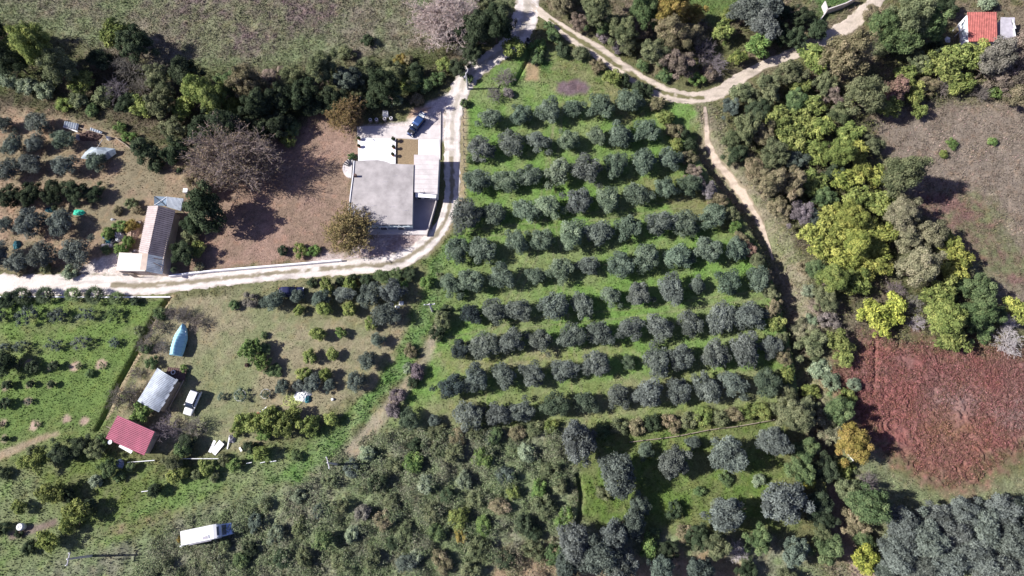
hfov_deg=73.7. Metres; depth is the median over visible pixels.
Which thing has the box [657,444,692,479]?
olive tree
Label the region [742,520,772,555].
broadleaf tree
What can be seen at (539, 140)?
olive tree
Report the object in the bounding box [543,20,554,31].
bush
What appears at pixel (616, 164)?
olive tree
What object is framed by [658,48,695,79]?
broadleaf tree
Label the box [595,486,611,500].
bush
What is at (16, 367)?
young olive tree
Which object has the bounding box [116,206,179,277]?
long barn
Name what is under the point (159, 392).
grey shed
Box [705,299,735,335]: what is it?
olive tree
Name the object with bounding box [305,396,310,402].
dark tarpaulin
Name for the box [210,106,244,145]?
broadleaf tree
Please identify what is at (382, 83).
broadleaf tree
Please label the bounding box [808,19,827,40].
broadleaf tree
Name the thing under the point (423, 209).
courtyard
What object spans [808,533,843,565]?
broadleaf tree
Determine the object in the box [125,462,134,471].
citrus tree
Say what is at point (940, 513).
olive tree
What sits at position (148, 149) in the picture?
broadleaf tree
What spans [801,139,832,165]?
broadleaf tree
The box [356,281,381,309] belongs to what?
olive tree
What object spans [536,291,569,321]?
olive tree
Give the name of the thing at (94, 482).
bush
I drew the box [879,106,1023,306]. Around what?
field weeds
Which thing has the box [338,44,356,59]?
bush
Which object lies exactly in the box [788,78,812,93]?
broadleaf tree
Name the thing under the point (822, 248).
broadleaf tree
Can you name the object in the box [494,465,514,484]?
bush
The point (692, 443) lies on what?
olive tree
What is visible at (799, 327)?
broadleaf tree
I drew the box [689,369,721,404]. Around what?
olive tree
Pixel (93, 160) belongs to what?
olive tree
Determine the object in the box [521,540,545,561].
bush
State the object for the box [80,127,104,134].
scrap boards
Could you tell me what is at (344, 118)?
autumn tree
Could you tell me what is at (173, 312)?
bare tree
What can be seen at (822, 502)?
broadleaf tree
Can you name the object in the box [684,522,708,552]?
broadleaf tree
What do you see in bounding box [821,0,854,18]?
garden wall
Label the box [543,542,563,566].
bush
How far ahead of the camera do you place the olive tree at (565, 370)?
113.26 m
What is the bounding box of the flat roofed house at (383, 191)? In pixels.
[342,155,439,229]
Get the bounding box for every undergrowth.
[0,35,484,172]
[132,426,578,575]
[696,59,1023,575]
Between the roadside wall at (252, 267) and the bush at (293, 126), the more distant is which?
the bush at (293, 126)
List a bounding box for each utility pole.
[65,552,92,565]
[326,457,338,468]
[424,303,434,312]
[464,69,468,89]
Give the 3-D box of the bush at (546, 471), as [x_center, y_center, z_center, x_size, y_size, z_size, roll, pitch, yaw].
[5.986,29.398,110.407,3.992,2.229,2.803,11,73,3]
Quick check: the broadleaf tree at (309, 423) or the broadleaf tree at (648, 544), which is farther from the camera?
the broadleaf tree at (309, 423)
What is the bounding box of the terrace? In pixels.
[358,138,395,163]
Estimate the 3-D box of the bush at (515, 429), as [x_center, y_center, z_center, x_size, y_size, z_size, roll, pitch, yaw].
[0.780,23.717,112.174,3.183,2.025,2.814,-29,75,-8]
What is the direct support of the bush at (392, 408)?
on the ground at (136, 182)
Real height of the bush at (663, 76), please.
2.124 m
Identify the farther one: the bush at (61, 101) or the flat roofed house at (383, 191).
the bush at (61, 101)
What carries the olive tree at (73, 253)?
on the ground at (136, 182)
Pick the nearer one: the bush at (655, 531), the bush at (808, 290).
the bush at (655, 531)
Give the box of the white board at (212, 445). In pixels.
[208,440,215,452]
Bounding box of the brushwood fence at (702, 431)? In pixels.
[629,419,774,442]
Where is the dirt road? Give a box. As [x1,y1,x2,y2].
[0,0,538,295]
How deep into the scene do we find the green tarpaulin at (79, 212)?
124.25 m
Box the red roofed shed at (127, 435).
[106,415,159,454]
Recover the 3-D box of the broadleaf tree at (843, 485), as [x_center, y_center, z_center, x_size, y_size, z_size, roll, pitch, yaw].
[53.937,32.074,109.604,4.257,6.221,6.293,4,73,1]
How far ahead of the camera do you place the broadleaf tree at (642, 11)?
129.25 m
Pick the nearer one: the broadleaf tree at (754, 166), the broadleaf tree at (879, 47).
the broadleaf tree at (754, 166)
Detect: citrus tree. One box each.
[0,397,11,409]
[1,380,12,388]
[1,436,8,441]
[10,499,27,514]
[24,360,40,372]
[26,380,34,387]
[47,360,60,369]
[47,380,55,387]
[84,498,96,508]
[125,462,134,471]
[147,483,162,497]
[165,469,180,484]
[173,441,192,458]
[176,467,190,478]
[198,459,214,476]
[226,458,240,472]
[253,445,269,461]
[293,304,305,315]
[294,367,311,380]
[302,347,317,364]
[309,326,327,341]
[316,301,333,315]
[319,277,334,293]
[319,367,331,380]
[323,412,338,425]
[326,346,338,361]
[335,326,346,338]
[341,301,356,315]
[342,277,356,289]
[365,316,377,330]
[435,56,449,70]
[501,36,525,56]
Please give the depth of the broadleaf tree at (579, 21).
133.61 m
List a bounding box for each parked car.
[183,389,201,415]
[279,285,304,296]
[407,111,425,137]
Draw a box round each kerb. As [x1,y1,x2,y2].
[0,296,170,297]
[440,110,440,159]
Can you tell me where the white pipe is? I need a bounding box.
[182,458,217,458]
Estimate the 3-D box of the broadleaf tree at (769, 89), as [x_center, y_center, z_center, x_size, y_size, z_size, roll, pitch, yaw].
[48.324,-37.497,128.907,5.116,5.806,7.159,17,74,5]
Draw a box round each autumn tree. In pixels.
[320,198,379,256]
[324,92,366,138]
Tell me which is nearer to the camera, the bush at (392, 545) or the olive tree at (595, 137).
the bush at (392, 545)
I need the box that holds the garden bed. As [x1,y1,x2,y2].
[396,138,417,164]
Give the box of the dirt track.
[525,0,884,104]
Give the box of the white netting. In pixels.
[293,390,311,401]
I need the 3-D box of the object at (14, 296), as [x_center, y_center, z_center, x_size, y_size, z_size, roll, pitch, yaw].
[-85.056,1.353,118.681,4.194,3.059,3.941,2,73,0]
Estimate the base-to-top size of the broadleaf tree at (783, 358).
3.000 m
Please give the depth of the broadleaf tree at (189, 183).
122.40 m
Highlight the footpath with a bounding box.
[703,107,773,259]
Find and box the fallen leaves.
[182,117,411,270]
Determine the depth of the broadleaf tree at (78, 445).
110.22 m
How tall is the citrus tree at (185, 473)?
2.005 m
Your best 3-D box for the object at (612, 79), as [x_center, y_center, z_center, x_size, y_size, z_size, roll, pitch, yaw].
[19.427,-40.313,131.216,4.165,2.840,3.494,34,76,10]
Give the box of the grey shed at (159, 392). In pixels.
[138,368,183,411]
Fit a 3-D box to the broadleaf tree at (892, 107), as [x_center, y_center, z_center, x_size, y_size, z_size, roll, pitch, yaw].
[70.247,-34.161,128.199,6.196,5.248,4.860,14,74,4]
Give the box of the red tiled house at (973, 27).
[952,12,997,49]
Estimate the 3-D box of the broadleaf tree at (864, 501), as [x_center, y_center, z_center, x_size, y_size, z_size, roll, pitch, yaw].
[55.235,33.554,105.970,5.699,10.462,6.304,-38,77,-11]
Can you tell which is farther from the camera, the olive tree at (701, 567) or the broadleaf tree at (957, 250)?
the broadleaf tree at (957, 250)
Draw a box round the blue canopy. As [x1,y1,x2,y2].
[154,196,169,208]
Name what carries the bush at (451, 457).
on the ground at (136, 182)
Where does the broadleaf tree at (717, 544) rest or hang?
on the ground at (136, 182)
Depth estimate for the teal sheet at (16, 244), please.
122.22 m
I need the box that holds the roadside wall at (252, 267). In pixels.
[169,259,341,277]
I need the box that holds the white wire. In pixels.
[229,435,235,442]
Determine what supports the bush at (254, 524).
on the ground at (136, 182)
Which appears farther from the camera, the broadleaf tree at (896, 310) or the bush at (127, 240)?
the bush at (127, 240)
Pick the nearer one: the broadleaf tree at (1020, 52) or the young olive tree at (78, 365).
the young olive tree at (78, 365)
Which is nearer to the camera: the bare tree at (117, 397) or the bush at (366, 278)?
the bare tree at (117, 397)
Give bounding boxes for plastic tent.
[81,142,117,160]
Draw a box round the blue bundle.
[45,207,53,212]
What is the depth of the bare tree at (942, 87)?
130.10 m
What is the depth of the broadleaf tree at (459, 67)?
130.76 m
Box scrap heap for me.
[79,131,102,140]
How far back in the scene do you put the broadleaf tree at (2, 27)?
129.95 m
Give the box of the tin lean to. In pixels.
[166,197,185,213]
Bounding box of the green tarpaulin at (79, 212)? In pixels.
[73,210,85,215]
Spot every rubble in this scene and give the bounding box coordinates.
[101,243,112,247]
[114,232,123,238]
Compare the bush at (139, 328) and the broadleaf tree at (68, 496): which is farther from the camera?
the bush at (139, 328)
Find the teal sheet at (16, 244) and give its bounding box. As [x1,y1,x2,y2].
[13,240,20,248]
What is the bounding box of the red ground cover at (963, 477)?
[830,336,1023,487]
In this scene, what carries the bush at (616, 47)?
on the ground at (136, 182)
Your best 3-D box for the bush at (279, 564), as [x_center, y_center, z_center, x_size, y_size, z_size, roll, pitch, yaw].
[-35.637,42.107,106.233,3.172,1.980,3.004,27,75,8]
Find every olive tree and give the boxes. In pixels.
[0,116,17,134]
[0,132,22,154]
[0,157,23,180]
[0,216,14,232]
[0,239,8,267]
[0,343,9,350]
[3,249,30,272]
[11,340,28,352]
[12,206,47,239]
[12,357,23,371]
[14,304,38,327]
[17,154,43,172]
[21,134,46,151]
[23,112,52,135]
[25,397,32,405]
[26,240,58,266]
[45,207,72,237]
[45,338,62,351]
[47,306,66,323]
[49,130,75,148]
[50,154,81,175]
[57,234,94,269]
[70,336,91,350]
[74,362,81,369]
[75,307,94,320]
[85,152,107,171]
[102,306,122,323]
[107,336,120,348]
[217,392,225,400]
[233,386,247,401]
[258,290,285,311]
[259,388,269,399]
[275,378,290,396]
[289,289,304,302]
[292,379,304,391]
[302,372,321,393]
[311,287,334,306]
[322,377,334,394]
[334,287,356,302]
[347,370,366,393]
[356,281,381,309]
[357,351,376,370]
[370,302,401,325]
[370,332,386,348]
[378,277,407,302]
[398,406,418,430]
[427,414,441,426]
[429,373,465,399]
[439,272,463,300]
[444,237,469,264]
[449,196,483,236]
[450,338,469,359]
[451,400,482,432]
[457,268,484,297]
[459,304,481,323]
[461,169,491,194]
[463,360,487,392]
[466,135,496,162]
[466,236,496,264]
[467,330,499,360]
[474,108,503,127]
[480,401,512,425]
[481,202,506,226]
[481,297,511,325]
[487,261,514,288]
[490,170,519,193]
[491,361,516,390]
[497,128,524,156]
[497,326,529,353]
[503,298,531,322]
[504,228,528,255]
[508,394,535,421]
[509,104,532,125]
[512,198,540,223]
[516,164,544,185]
[517,359,544,387]
[524,228,555,250]
[524,267,546,284]
[525,131,552,154]
[528,329,553,357]
[533,194,567,219]
[534,94,559,123]
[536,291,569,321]
[538,389,569,416]
[543,156,570,189]
[544,258,574,285]
[551,359,580,383]
[555,320,586,346]
[555,550,579,575]
[557,128,580,150]
[557,521,589,570]
[559,188,593,213]
[559,217,585,250]
[561,418,596,467]
[562,99,587,117]
[568,152,603,189]
[569,291,592,319]
[573,256,600,275]
[573,391,599,412]
[573,533,622,575]
[579,349,610,376]
[583,220,615,245]
[584,93,614,118]
[585,320,615,344]
[586,125,605,145]
[595,186,620,213]
[596,450,636,500]
[599,516,627,551]
[600,286,622,307]
[602,152,627,179]
[605,250,634,279]
[607,384,629,409]
[608,119,632,146]
[610,547,638,575]
[613,214,642,241]
[614,88,645,110]
[614,316,645,341]
[619,509,645,542]
[621,353,634,370]
[622,182,655,205]
[626,281,656,305]
[629,490,651,515]
[630,147,656,175]
[630,243,658,274]
[630,376,662,407]
[631,119,661,141]
[638,441,654,461]
[641,340,669,378]
[643,211,679,236]
[646,313,673,344]
[646,554,675,575]
[654,176,680,198]
[657,146,683,170]
[657,270,683,306]
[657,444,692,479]
[662,243,696,268]
[665,377,691,406]
[666,343,694,371]
[672,208,699,238]
[675,173,702,196]
[676,309,703,338]
[684,436,700,450]
[686,557,715,575]
[688,274,705,293]
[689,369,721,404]
[690,236,722,264]
[697,203,726,230]
[699,496,745,532]
[700,336,732,369]
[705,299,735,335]
[708,435,749,473]
[714,268,741,294]
[716,370,750,400]
[725,0,761,25]
[725,235,750,261]
[728,329,758,369]
[732,300,770,330]
[746,264,770,292]
[749,7,782,40]
[753,366,782,398]
[754,426,795,457]
[756,335,783,359]
[757,0,784,17]
[759,481,815,524]
[873,564,896,575]
[876,534,920,575]
[885,505,920,549]
[899,555,937,575]
[910,506,951,560]
[915,499,955,533]
[930,544,971,575]
[939,516,973,549]
[944,495,982,529]
[958,538,1000,575]
[963,502,1001,553]
[971,547,1018,575]
[982,492,1023,529]
[997,518,1023,558]
[1001,553,1023,575]
[1008,496,1023,522]
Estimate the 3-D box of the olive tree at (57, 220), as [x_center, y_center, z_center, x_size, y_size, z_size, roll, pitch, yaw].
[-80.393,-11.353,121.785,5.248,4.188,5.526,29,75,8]
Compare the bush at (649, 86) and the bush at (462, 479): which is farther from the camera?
the bush at (649, 86)
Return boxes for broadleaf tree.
[0,19,5,39]
[0,39,29,78]
[0,183,20,207]
[0,290,18,316]
[0,347,24,378]
[2,30,8,45]
[4,20,53,67]
[9,181,41,208]
[28,447,49,476]
[33,479,66,503]
[34,530,59,553]
[35,46,79,83]
[38,179,65,210]
[46,437,74,462]
[58,179,88,206]
[58,517,75,534]
[59,487,77,503]
[61,498,92,524]
[66,70,95,94]
[68,433,92,459]
[83,438,104,458]
[85,49,113,69]
[86,181,105,203]
[96,457,119,478]
[98,17,131,49]
[114,23,160,64]
[114,92,137,112]
[128,93,150,117]
[129,401,153,423]
[130,137,161,168]
[142,62,176,87]
[143,87,174,119]
[155,76,176,96]
[157,115,187,138]
[158,135,189,172]
[160,455,183,471]
[167,54,206,85]
[169,240,193,273]
[171,96,195,121]
[177,428,198,455]
[179,216,203,234]
[180,73,215,106]
[182,123,208,157]
[182,172,217,191]
[182,179,227,234]
[190,106,228,138]
[197,80,228,114]
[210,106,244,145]
[212,69,241,96]
[221,96,242,114]
[223,62,269,98]
[232,412,245,432]
[237,337,261,363]
[239,86,272,120]
[242,116,268,141]
[243,411,266,433]
[253,353,271,371]
[253,406,283,431]
[257,342,270,358]
[260,65,282,92]
[263,362,281,376]
[264,81,293,113]
[266,109,292,138]
[270,411,293,439]
[278,64,308,86]
[282,404,302,425]
[283,76,318,115]
[295,414,320,437]
[303,94,330,115]
[305,48,338,85]
[315,86,350,113]
[330,65,364,89]
[345,82,367,103]
[354,56,376,82]
[361,91,384,109]
[366,66,402,106]
[372,269,389,284]
[381,58,412,84]
[388,267,402,280]
[399,265,415,281]
[406,62,424,83]
[434,305,451,331]
[448,58,471,76]
[454,8,492,44]
[460,42,482,66]
[472,0,494,11]
[473,1,514,43]
[487,0,515,15]
[549,0,573,15]
[570,11,588,31]
[581,0,611,26]
[583,13,612,35]
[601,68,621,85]
[607,14,639,46]
[619,36,640,55]
[627,0,658,29]
[634,24,653,39]
[639,531,658,561]
[640,38,671,66]
[650,0,689,26]
[654,13,694,48]
[654,540,679,560]
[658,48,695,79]
[682,3,709,24]
[683,23,706,50]
[683,163,702,176]
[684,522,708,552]
[693,173,705,188]
[694,531,731,560]
[701,180,716,199]
[706,192,728,209]
[712,18,735,45]
[720,128,739,147]
[720,144,748,166]
[721,97,739,119]
[724,206,740,220]
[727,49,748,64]
[727,220,741,233]
[728,82,762,102]
[733,111,763,146]
[733,555,757,575]
[734,231,749,244]
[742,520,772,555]
[744,32,771,58]
[744,98,771,120]
[744,157,763,182]
[745,240,757,256]
[749,253,764,269]
[751,166,786,199]
[752,120,775,144]
[754,72,780,106]
[760,136,791,171]
[760,269,773,282]
[762,283,780,299]
[763,104,796,129]
[764,297,782,318]
[766,198,791,221]
[768,316,787,331]
[771,22,789,47]
[772,59,810,84]
[774,4,796,21]
[774,123,805,151]
[774,332,787,348]
[774,397,815,432]
[775,165,806,202]
[776,348,792,366]
[776,366,794,384]
[776,567,798,575]
[777,383,795,401]
[781,535,810,568]
[782,150,811,172]
[784,26,808,50]
[784,453,815,485]
[785,87,812,111]
[786,199,813,228]
[788,3,815,26]
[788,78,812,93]
[788,316,815,340]
[791,108,818,135]
[793,328,828,362]
[793,437,821,467]
[795,220,828,245]
[795,394,821,415]
[796,42,830,74]
[796,167,828,196]
[799,384,821,398]
[800,94,826,115]
[800,479,815,488]
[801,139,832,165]
[802,489,834,522]
[805,115,836,140]
[805,260,824,281]
[806,239,840,260]
[807,208,819,228]
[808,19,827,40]
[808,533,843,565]
[811,70,838,98]
[811,186,839,206]
[811,285,839,312]
[811,513,841,530]
[813,263,854,293]
[813,522,831,546]
[815,203,837,231]
[815,450,839,483]
[817,27,879,76]
[817,408,845,446]
[820,163,845,190]
[821,138,857,165]
[823,86,843,107]
[823,390,855,428]
[824,101,851,124]
[824,221,852,246]
[826,328,855,352]
[827,247,860,270]
[830,167,864,191]
[832,350,853,367]
[833,197,870,230]
[834,120,866,143]
[835,421,874,467]
[835,457,856,480]
[835,469,860,507]
[840,507,872,541]
[841,184,869,207]
[842,228,871,263]
[843,74,890,114]
[843,267,872,295]
[843,481,892,525]
[850,543,880,575]
[851,139,869,161]
[851,159,871,180]
[852,529,877,548]
[855,256,879,280]
[855,297,889,329]
[857,216,879,243]
[860,134,885,154]
[862,3,884,22]
[864,189,891,215]
[866,163,885,188]
[866,240,891,261]
[867,8,902,42]
[870,221,899,246]
[870,257,894,277]
[871,40,894,56]
[872,315,892,338]
[873,95,904,117]
[879,291,908,325]
[880,155,934,198]
[880,195,896,208]
[881,24,924,56]
[883,193,922,230]
[884,0,937,40]
[884,74,909,101]
[890,224,923,255]
[892,64,917,85]
[892,245,947,288]
[903,80,925,106]
[905,50,931,72]
[909,4,953,43]
[910,104,928,118]
[913,216,949,250]
[916,76,940,95]
[918,274,958,305]
[922,49,963,83]
[923,299,969,336]
[931,325,974,352]
[935,0,960,18]
[937,240,975,268]
[938,229,961,249]
[939,258,970,283]
[941,41,981,69]
[947,72,977,95]
[952,277,971,299]
[959,300,1007,328]
[960,38,990,72]
[961,272,997,302]
[967,323,995,344]
[974,34,1019,80]
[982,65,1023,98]
[989,306,1007,325]
[1000,78,1023,107]
[1001,295,1023,324]
[1003,28,1023,70]
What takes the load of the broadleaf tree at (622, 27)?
on the ground at (136, 182)
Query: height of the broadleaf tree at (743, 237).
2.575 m
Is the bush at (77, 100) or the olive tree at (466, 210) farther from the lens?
the bush at (77, 100)
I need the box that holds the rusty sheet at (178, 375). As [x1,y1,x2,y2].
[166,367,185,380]
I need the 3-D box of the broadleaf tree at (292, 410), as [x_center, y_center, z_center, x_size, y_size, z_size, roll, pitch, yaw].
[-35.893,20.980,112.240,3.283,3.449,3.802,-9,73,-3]
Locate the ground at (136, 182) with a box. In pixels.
[0,0,1023,575]
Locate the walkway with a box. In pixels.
[368,229,426,235]
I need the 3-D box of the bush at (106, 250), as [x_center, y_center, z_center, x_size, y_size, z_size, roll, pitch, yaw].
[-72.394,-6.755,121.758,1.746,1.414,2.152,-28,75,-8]
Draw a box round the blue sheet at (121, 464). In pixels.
[117,459,123,468]
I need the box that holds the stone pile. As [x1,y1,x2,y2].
[128,227,138,239]
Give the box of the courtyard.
[413,193,437,234]
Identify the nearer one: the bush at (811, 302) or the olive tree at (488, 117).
the bush at (811, 302)
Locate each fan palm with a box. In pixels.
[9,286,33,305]
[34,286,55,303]
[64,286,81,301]
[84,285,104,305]
[108,291,124,305]
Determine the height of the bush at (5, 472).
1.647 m
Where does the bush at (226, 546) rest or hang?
on the ground at (136, 182)
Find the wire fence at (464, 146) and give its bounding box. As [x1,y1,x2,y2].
[462,102,466,194]
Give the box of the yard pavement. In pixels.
[357,125,439,138]
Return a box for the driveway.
[418,139,439,158]
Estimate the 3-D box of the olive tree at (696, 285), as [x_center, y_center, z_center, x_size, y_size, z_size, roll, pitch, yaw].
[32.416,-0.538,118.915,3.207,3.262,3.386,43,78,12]
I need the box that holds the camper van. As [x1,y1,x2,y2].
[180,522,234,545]
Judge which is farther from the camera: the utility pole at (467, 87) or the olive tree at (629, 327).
the utility pole at (467, 87)
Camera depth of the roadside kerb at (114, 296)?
119.57 m
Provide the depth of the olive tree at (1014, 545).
102.55 m
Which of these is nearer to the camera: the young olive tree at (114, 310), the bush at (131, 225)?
the young olive tree at (114, 310)
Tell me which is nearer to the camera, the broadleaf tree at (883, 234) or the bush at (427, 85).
the broadleaf tree at (883, 234)
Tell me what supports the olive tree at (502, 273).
on the ground at (136, 182)
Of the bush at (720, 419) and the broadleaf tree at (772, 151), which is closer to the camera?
the bush at (720, 419)
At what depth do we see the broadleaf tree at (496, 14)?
127.62 m
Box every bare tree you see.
[102,76,128,104]
[105,385,131,413]
[108,53,147,81]
[120,380,142,406]
[128,75,152,96]
[129,367,143,379]
[134,332,155,353]
[139,51,170,67]
[148,316,165,336]
[149,409,182,441]
[153,339,168,354]
[165,305,182,321]
[174,306,190,325]
[180,414,206,438]
[188,313,204,333]
[453,40,477,60]
[486,87,501,102]
[491,67,512,86]
[691,37,715,66]
[698,54,727,75]
[729,538,748,562]
[856,467,881,490]
[884,280,906,296]
[905,294,923,314]
[905,314,924,330]
[934,79,949,97]
[969,84,990,102]
[991,324,1023,358]
[997,314,1020,329]
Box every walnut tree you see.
[175,112,290,205]
[403,0,486,51]
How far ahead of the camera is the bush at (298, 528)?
107.49 m
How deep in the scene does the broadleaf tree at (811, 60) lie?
129.88 m
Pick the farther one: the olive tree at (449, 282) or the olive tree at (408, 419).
the olive tree at (449, 282)
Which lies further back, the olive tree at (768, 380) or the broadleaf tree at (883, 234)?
the broadleaf tree at (883, 234)
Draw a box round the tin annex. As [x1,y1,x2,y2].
[994,17,1015,43]
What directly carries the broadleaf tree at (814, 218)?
on the ground at (136, 182)
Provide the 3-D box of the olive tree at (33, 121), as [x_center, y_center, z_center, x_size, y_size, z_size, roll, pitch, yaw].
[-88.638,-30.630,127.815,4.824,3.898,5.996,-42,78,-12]
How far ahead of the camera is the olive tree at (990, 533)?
103.12 m
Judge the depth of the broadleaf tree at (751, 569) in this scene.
104.69 m
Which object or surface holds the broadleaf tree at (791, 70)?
on the ground at (136, 182)
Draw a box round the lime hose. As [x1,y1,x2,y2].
[283,393,301,406]
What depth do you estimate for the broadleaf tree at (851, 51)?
124.68 m
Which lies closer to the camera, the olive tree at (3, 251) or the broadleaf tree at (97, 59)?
the olive tree at (3, 251)
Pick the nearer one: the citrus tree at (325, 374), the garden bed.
the citrus tree at (325, 374)
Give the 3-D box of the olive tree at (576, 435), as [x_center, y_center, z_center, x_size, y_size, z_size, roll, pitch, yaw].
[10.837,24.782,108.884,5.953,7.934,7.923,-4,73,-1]
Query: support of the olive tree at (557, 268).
on the ground at (136, 182)
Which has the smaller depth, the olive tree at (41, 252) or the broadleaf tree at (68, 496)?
the broadleaf tree at (68, 496)
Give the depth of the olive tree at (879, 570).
103.83 m
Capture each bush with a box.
[0,72,17,88]
[0,466,11,480]
[0,521,11,536]
[12,269,25,277]
[13,530,23,538]
[14,77,39,95]
[15,454,32,469]
[21,539,35,556]
[25,444,37,456]
[33,79,54,99]
[39,263,51,274]
[53,97,72,112]
[59,263,77,280]
[68,90,88,108]
[84,102,98,118]
[84,368,93,378]
[87,474,103,488]
[90,85,116,107]
[93,432,107,448]
[100,244,111,254]
[101,226,114,240]
[110,220,127,232]
[112,121,125,133]
[112,205,121,215]
[112,468,125,482]
[113,243,131,255]
[120,132,137,141]
[120,235,134,246]
[122,218,140,232]
[124,198,138,208]
[130,205,144,214]
[131,296,140,305]
[133,325,144,337]
[138,344,153,353]
[144,355,158,370]
[147,157,164,173]
[152,307,165,320]
[155,557,174,573]
[180,364,187,372]
[181,229,199,242]
[189,240,206,258]
[190,469,201,479]
[193,261,204,270]
[200,555,216,569]
[208,469,219,483]
[217,452,228,466]
[218,536,230,552]
[228,300,239,310]
[229,424,244,437]
[231,551,249,569]
[241,540,258,559]
[242,291,258,307]
[242,441,258,454]
[247,513,261,534]
[255,427,271,440]
[259,498,273,511]
[260,331,267,339]
[266,523,283,544]
[273,547,290,569]
[277,245,288,256]
[278,130,296,148]
[284,116,302,136]
[289,487,306,505]
[291,449,303,461]
[291,516,307,539]
[293,242,306,258]
[296,545,312,567]
[306,245,320,256]
[306,276,316,288]
[311,501,327,518]
[311,531,333,550]
[320,475,336,488]
[329,498,349,513]
[330,549,351,573]
[335,276,345,286]
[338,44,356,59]
[343,456,358,478]
[344,524,358,543]
[347,152,356,159]
[349,273,356,282]
[354,503,371,521]
[357,445,375,462]
[360,33,374,46]
[360,273,372,284]
[360,544,381,569]
[366,472,387,493]
[372,508,393,532]
[382,493,402,510]
[383,455,402,471]
[384,402,400,417]
[386,534,400,551]
[389,95,402,106]
[389,387,404,404]
[393,53,405,63]
[394,552,416,573]
[395,519,413,544]
[398,280,408,289]
[399,77,420,91]
[402,361,411,373]
[402,450,422,473]
[403,342,417,358]
[404,54,412,64]
[405,436,424,454]
[406,376,419,388]
[409,92,424,105]
[410,362,423,380]
[410,548,423,563]
[414,75,435,93]
[417,474,433,494]
[420,276,433,289]
[421,501,439,522]
[426,521,448,542]
[427,423,446,440]
[428,325,446,342]
[429,71,445,85]
[429,440,445,456]
[431,549,452,574]
[436,272,444,279]
[439,487,455,502]
[440,303,449,311]
[444,441,463,462]
[447,506,470,530]
[448,427,465,444]
[453,525,466,543]
[455,468,471,490]
[459,98,470,107]
[460,561,482,575]
[465,74,473,84]
[465,490,485,508]
[466,155,475,162]
[467,424,483,443]
[467,536,491,563]
[470,447,493,467]
[475,513,491,536]
[483,429,496,444]
[486,425,502,445]
[488,497,511,516]
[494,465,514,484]
[495,548,518,571]
[503,87,514,98]
[506,483,519,500]
[507,423,526,440]
[513,512,533,535]
[517,441,534,462]
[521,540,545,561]
[523,523,541,542]
[526,420,543,436]
[528,38,546,53]
[531,48,543,64]
[531,478,546,496]
[532,493,557,521]
[539,460,560,477]
[542,418,558,434]
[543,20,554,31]
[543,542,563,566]
[546,29,562,43]
[552,477,567,494]
[553,506,573,526]
[555,41,569,58]
[571,45,590,60]
[589,58,605,74]
[595,424,609,440]
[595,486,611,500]
[596,31,609,43]
[609,417,628,435]
[612,41,622,54]
[620,73,630,87]
[626,416,645,437]
[631,80,645,96]
[636,58,648,72]
[643,83,653,98]
[643,413,661,431]
[647,96,666,110]
[648,527,661,540]
[655,66,672,83]
[655,109,674,123]
[661,413,681,434]
[664,123,683,137]
[664,498,682,519]
[668,137,682,153]
[675,125,690,137]
[676,523,694,543]
[678,150,698,164]
[680,411,701,429]
[683,137,698,150]
[687,72,706,85]
[692,486,705,496]
[693,404,713,427]
[701,64,718,82]
[710,498,721,507]
[712,409,731,428]
[717,470,733,487]
[719,8,736,22]
[724,406,744,421]
[737,402,757,419]
[751,473,765,487]
[755,401,771,419]
[768,402,786,415]
[796,258,811,272]
[801,284,814,297]
[803,313,817,325]
[807,298,822,315]
[807,357,832,380]
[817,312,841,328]
[821,372,840,391]
[838,388,857,403]
[846,377,861,392]
[927,40,944,54]
[939,149,948,158]
[945,137,958,150]
[977,0,997,10]
[986,137,997,145]
[988,86,1002,98]
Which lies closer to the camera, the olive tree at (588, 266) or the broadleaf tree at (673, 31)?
the olive tree at (588, 266)
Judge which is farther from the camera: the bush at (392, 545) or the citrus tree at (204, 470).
the citrus tree at (204, 470)
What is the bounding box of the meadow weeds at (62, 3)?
[0,0,508,69]
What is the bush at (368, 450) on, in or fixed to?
on the ground at (136, 182)
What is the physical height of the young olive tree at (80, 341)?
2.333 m
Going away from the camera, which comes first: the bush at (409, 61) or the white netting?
the white netting
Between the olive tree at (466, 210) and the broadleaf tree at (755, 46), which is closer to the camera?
the olive tree at (466, 210)
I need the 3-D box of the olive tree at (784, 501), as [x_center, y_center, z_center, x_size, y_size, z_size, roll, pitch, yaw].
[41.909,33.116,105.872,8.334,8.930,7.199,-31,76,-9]
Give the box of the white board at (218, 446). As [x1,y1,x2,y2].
[211,440,223,454]
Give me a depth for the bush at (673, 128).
127.72 m
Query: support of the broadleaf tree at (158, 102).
on the ground at (136, 182)
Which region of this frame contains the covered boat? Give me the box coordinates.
[169,320,187,358]
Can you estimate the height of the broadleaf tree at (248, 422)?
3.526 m
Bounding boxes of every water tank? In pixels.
[16,523,26,530]
[382,110,388,117]
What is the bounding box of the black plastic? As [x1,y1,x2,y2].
[110,237,117,244]
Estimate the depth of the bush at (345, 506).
108.00 m
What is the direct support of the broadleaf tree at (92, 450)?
on the ground at (136, 182)
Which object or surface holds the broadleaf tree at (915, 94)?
on the ground at (136, 182)
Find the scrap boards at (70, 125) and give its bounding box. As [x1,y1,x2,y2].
[63,121,78,131]
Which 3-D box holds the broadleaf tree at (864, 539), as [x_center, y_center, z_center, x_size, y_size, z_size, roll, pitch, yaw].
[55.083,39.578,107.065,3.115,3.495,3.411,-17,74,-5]
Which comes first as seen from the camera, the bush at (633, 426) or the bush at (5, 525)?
the bush at (5, 525)
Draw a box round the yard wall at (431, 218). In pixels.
[426,199,436,236]
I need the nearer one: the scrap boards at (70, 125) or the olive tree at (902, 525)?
the olive tree at (902, 525)
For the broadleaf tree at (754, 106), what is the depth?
127.45 m

